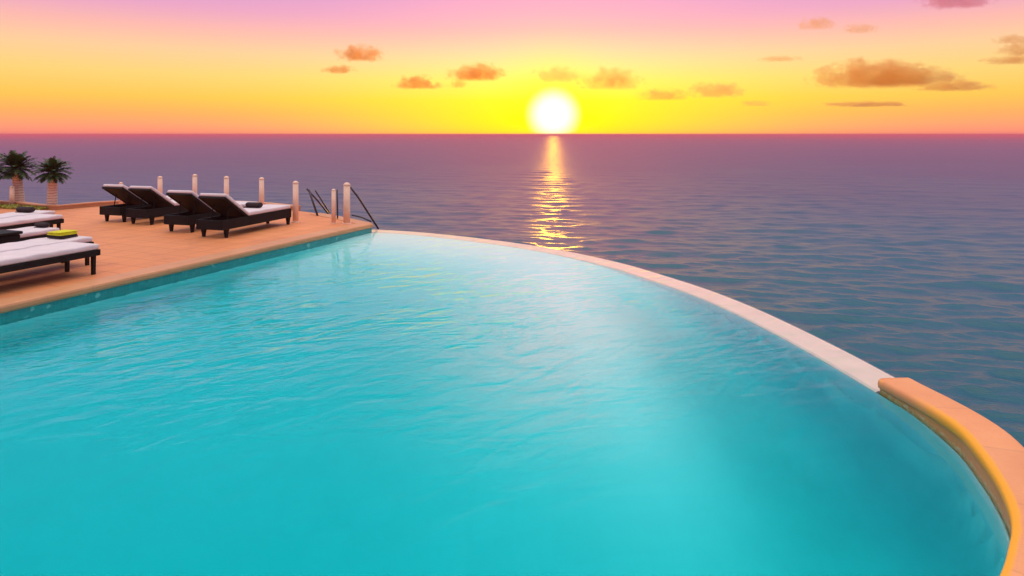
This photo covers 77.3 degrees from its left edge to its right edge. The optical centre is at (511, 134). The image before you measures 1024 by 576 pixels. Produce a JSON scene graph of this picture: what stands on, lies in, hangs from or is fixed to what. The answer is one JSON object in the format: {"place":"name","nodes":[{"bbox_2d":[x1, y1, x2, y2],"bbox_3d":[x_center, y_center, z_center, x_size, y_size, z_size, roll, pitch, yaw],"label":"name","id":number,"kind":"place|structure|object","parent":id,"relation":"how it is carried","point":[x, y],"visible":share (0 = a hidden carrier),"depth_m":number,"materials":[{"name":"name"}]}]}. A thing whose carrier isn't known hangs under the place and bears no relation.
{"place":"outdoors","nodes":[
{"label":"outdoors","id":0,"kind":"place"},
{"bbox_2d":[0,206,353,298],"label":"pool deck","id":1,"kind":"structure","parent":0,"point":[129,246],"depth_m":12.55,"materials":[{"name":"ceramic"}]},
{"bbox_2d":[0,153,5,178],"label":"palm tree","id":2,"kind":"object","parent":1,"relation":"on","point":[2,165],"visible":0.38,"depth_m":19.08,"materials":[{"name":"green plant"}]},
{"bbox_2d":[0,229,22,243],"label":"side table","id":3,"kind":"object","parent":1,"relation":"on","point":[7,236],"visible":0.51,"depth_m":10.28,"materials":[{"name":"wicker"}]},
{"bbox_2d":[9,186,14,203],"bbox_3d":[-14.531,1.794,18.600,0.166,0.612,0.166,0,0,0],"label":"railing post","id":4,"kind":"object","parent":1,"relation":"on","point":[11,194],"visible":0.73,"depth_m":18.56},
{"bbox_2d":[0,203,47,209],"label":"hedge","id":5,"kind":"object","parent":1,"relation":"on","point":[11,206],"visible":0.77,"depth_m":17.98,"materials":[{"name":"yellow plant"}]},
{"bbox_2d":[0,210,54,227],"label":"cushion","id":6,"kind":"object","parent":1,"relation":"on","point":[8,214],"visible":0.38,"depth_m":13.32,"materials":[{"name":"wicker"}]},
{"bbox_2d":[16,207,35,212],"bbox_3d":[-10.260,1.582,13.488,0.380,0.112,0.158,0,0,14],"label":"rolled towel","id":7,"kind":"object","parent":6,"relation":"on","point":[25,209],"visible":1,"depth_m":13.43,"materials":[{"name":"grey fabric"}]},
{"bbox_2d":[0,214,63,229],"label":"sun lounger","id":8,"kind":"object","parent":1,"relation":"on","point":[15,222],"visible":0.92,"depth_m":12.54,"materials":[{"name":"fabric"}]},
{"bbox_2d":[7,226,59,240],"bbox_3d":[-8.618,1.649,10.348,0.660,0.902,2.220,0,0,18],"label":"sun lounger","id":9,"kind":"object","parent":1,"relation":"on","point":[31,232],"visible":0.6,"depth_m":10.97,"materials":[{"name":"fabric"}]},
{"bbox_2d":[34,222,49,227],"bbox_3d":[-8.286,1.594,11.285,0.260,0.088,0.123,0,0,18],"label":"rolled towel","id":10,"kind":"object","parent":9,"relation":"on","point":[41,224],"visible":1,"depth_m":11.24,"materials":[{"name":"grey fabric"}]},
{"bbox_2d":[0,236,93,265],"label":"sun lounger","id":11,"kind":"object","parent":1,"relation":"on","point":[20,245],"visible":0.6,"depth_m":9.82,"materials":[{"name":"fabric"}]},
{"bbox_2d":[47,234,77,238],"bbox_3d":[-7.153,1.613,10.188,0.320,0.047,0.280,0,0,20],"label":"folded towel","id":12,"kind":"object","parent":11,"relation":"on","point":[63,237],"visible":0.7,"depth_m":10.09,"materials":[{"name":"fabric"}]},
{"bbox_2d":[47,230,77,235],"bbox_3d":[-7.158,1.561,10.188,0.330,0.057,0.280,0,0,22],"label":"folded towel","id":13,"kind":"object","parent":12,"relation":"on","point":[61,232],"visible":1,"depth_m":10.11,"materials":[{"name":"yellow fabric"}]},
{"bbox_2d":[0,242,100,274],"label":"sun lounger","id":14,"kind":"object","parent":1,"relation":"on","point":[66,253],"visible":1,"depth_m":9.06,"materials":[{"name":"fabric"}]},
{"bbox_2d":[30,156,72,206],"bbox_3d":[-12.892,1.350,17.990,0.989,1.506,0.999,0,0,0],"label":"palm tree","id":15,"kind":"object","parent":1,"relation":"on","point":[51,166],"visible":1,"depth_m":17.89,"materials":[{"name":"green plant"}]},
{"bbox_2d":[100,184,172,221],"bbox_3d":[-9.241,1.649,16.318,0.660,0.902,2.220,0,0,19],"label":"sun lounger","id":16,"kind":"object","parent":1,"relation":"on","point":[126,196],"visible":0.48,"depth_m":15.45,"materials":[{"name":"wicker"}]},
{"bbox_2d":[0,200,300,210],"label":"kerb wall","id":17,"kind":"structure","parent":1,"relation":"on","point":[77,205],"depth_m":18.29,"materials":[{"name":"stone"}]},
{"bbox_2d":[0,150,38,201],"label":"palm tree","id":18,"kind":"object","parent":17,"relation":"on","point":[15,172],"visible":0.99,"depth_m":18.78,"materials":[{"name":"green plant"}]},
{"bbox_2d":[126,186,187,224],"bbox_3d":[-8.336,1.649,15.854,0.660,0.902,2.220,0,0,18],"label":"sun lounger","id":19,"kind":"object","parent":1,"relation":"on","point":[161,204],"visible":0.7,"depth_m":15.03,"materials":[{"name":"wicker"}]},
{"bbox_2d":[157,176,162,193],"bbox_3d":[-10.175,1.651,18.500,0.179,0.898,0.179,0,0,0],"label":"railing post","id":20,"kind":"object","parent":1,"relation":"on","point":[159,189],"visible":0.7,"depth_m":18.45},
{"bbox_2d":[0,213,372,321],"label":"pool coping","id":21,"kind":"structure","parent":1,"relation":"in","point":[23,305],"depth_m":9.90,"materials":[{"name":"stone"}]},
{"bbox_2d":[336,187,378,228],"bbox_3d":[-3.814,1.792,15.823,0.769,1.089,0.820,0,0,-39],"label":"stair handrail","id":22,"kind":"object","parent":21,"relation":"on","point":[363,205],"visible":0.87,"depth_m":15.66,"materials":[{"name":"grey metal"}]},
{"bbox_2d":[0,229,1010,575],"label":"pool water","id":23,"kind":"structure","parent":21,"relation":"in","point":[390,403],"depth_m":4.91,"materials":[{"name":"teal liquid"}]},
{"bbox_2d":[878,377,1023,575],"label":"parapet wall","id":24,"kind":"structure","parent":21,"relation":"attached to","point":[992,453],"depth_m":4.39,"materials":[{"name":"stone"}]},
{"bbox_2d":[192,174,196,193],"bbox_3d":[-8.872,1.604,17.900,0.173,0.992,0.173,0,0,0],"label":"railing post","id":25,"kind":"object","parent":1,"relation":"on","point":[194,182],"visible":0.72,"depth_m":17.86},
{"bbox_2d":[164,190,249,232],"bbox_3d":[-6.842,1.649,14.709,0.660,0.902,2.220,0,0,17],"label":"sun lounger","id":26,"kind":"object","parent":1,"relation":"on","point":[193,204],"visible":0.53,"depth_m":13.85,"materials":[{"name":"wicker"}]},
{"bbox_2d":[224,176,228,194],"bbox_3d":[-7.586,1.603,17.000,0.177,0.995,0.177,0,0,0],"label":"railing post","id":27,"kind":"object","parent":1,"relation":"on","point":[226,184],"visible":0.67,"depth_m":16.95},
{"bbox_2d":[196,193,290,237],"bbox_3d":[-5.792,1.649,13.989,0.660,0.902,2.220,0,0,17],"label":"sun lounger","id":28,"kind":"object","parent":1,"relation":"on","point":[232,212],"visible":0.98,"depth_m":13.35,"materials":[{"name":"wicker"}]},
{"bbox_2d":[245,202,262,207],"bbox_3d":[-5.775,1.578,14.319,0.360,0.120,0.169,0,0,17],"label":"rolled towel","id":29,"kind":"object","parent":28,"relation":"on","point":[254,204],"visible":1,"depth_m":14.27,"materials":[{"name":"grey fabric"}]},
{"bbox_2d":[259,177,263,204],"bbox_3d":[-6.495,1.605,16.600,0.172,0.990,0.173,0,0,0],"label":"railing post","id":30,"kind":"object","parent":1,"relation":"on","point":[261,189],"visible":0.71,"depth_m":16.55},
{"bbox_2d":[292,181,298,222],"bbox_3d":[-5.156,1.603,15.250,0.181,0.994,0.181,0,0,0],"label":"railing post","id":31,"kind":"object","parent":1,"relation":"on","point":[295,205],"visible":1,"depth_m":15.20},
{"bbox_2d":[306,188,329,215],"bbox_3d":[-5.065,1.781,16.964,0.368,0.767,0.927,0,0,14],"label":"stair handrail","id":32,"kind":"object","parent":1,"relation":"on","point":[316,199],"visible":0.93,"depth_m":16.79,"materials":[{"name":"grey metal"}]},
{"bbox_2d":[331,189,336,223],"bbox_3d":[-4.195,1.690,15.050,0.134,0.821,0.134,0,0,0],"label":"railing post","id":33,"kind":"object","parent":1,"relation":"on","point":[333,210],"visible":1,"depth_m":15.01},
{"bbox_2d":[342,182,350,224],"bbox_3d":[-3.872,1.613,15.000,0.212,0.975,0.212,0,0,0],"label":"railing post","id":34,"kind":"object","parent":1,"relation":"on","point":[346,208],"visible":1,"depth_m":14.93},
{"bbox_2d":[0,135,1023,446],"bbox_3d":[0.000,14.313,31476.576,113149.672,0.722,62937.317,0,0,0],"label":"sea","id":35,"kind":"structure","parent":0,"point":[898,255],"depth_m":131.28,"materials":[{"name":"liquid"}]},
{"bbox_2d":[0,0,1023,134],"label":"sky","id":36,"kind":"structure","parent":0,"point":[68,67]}
]}

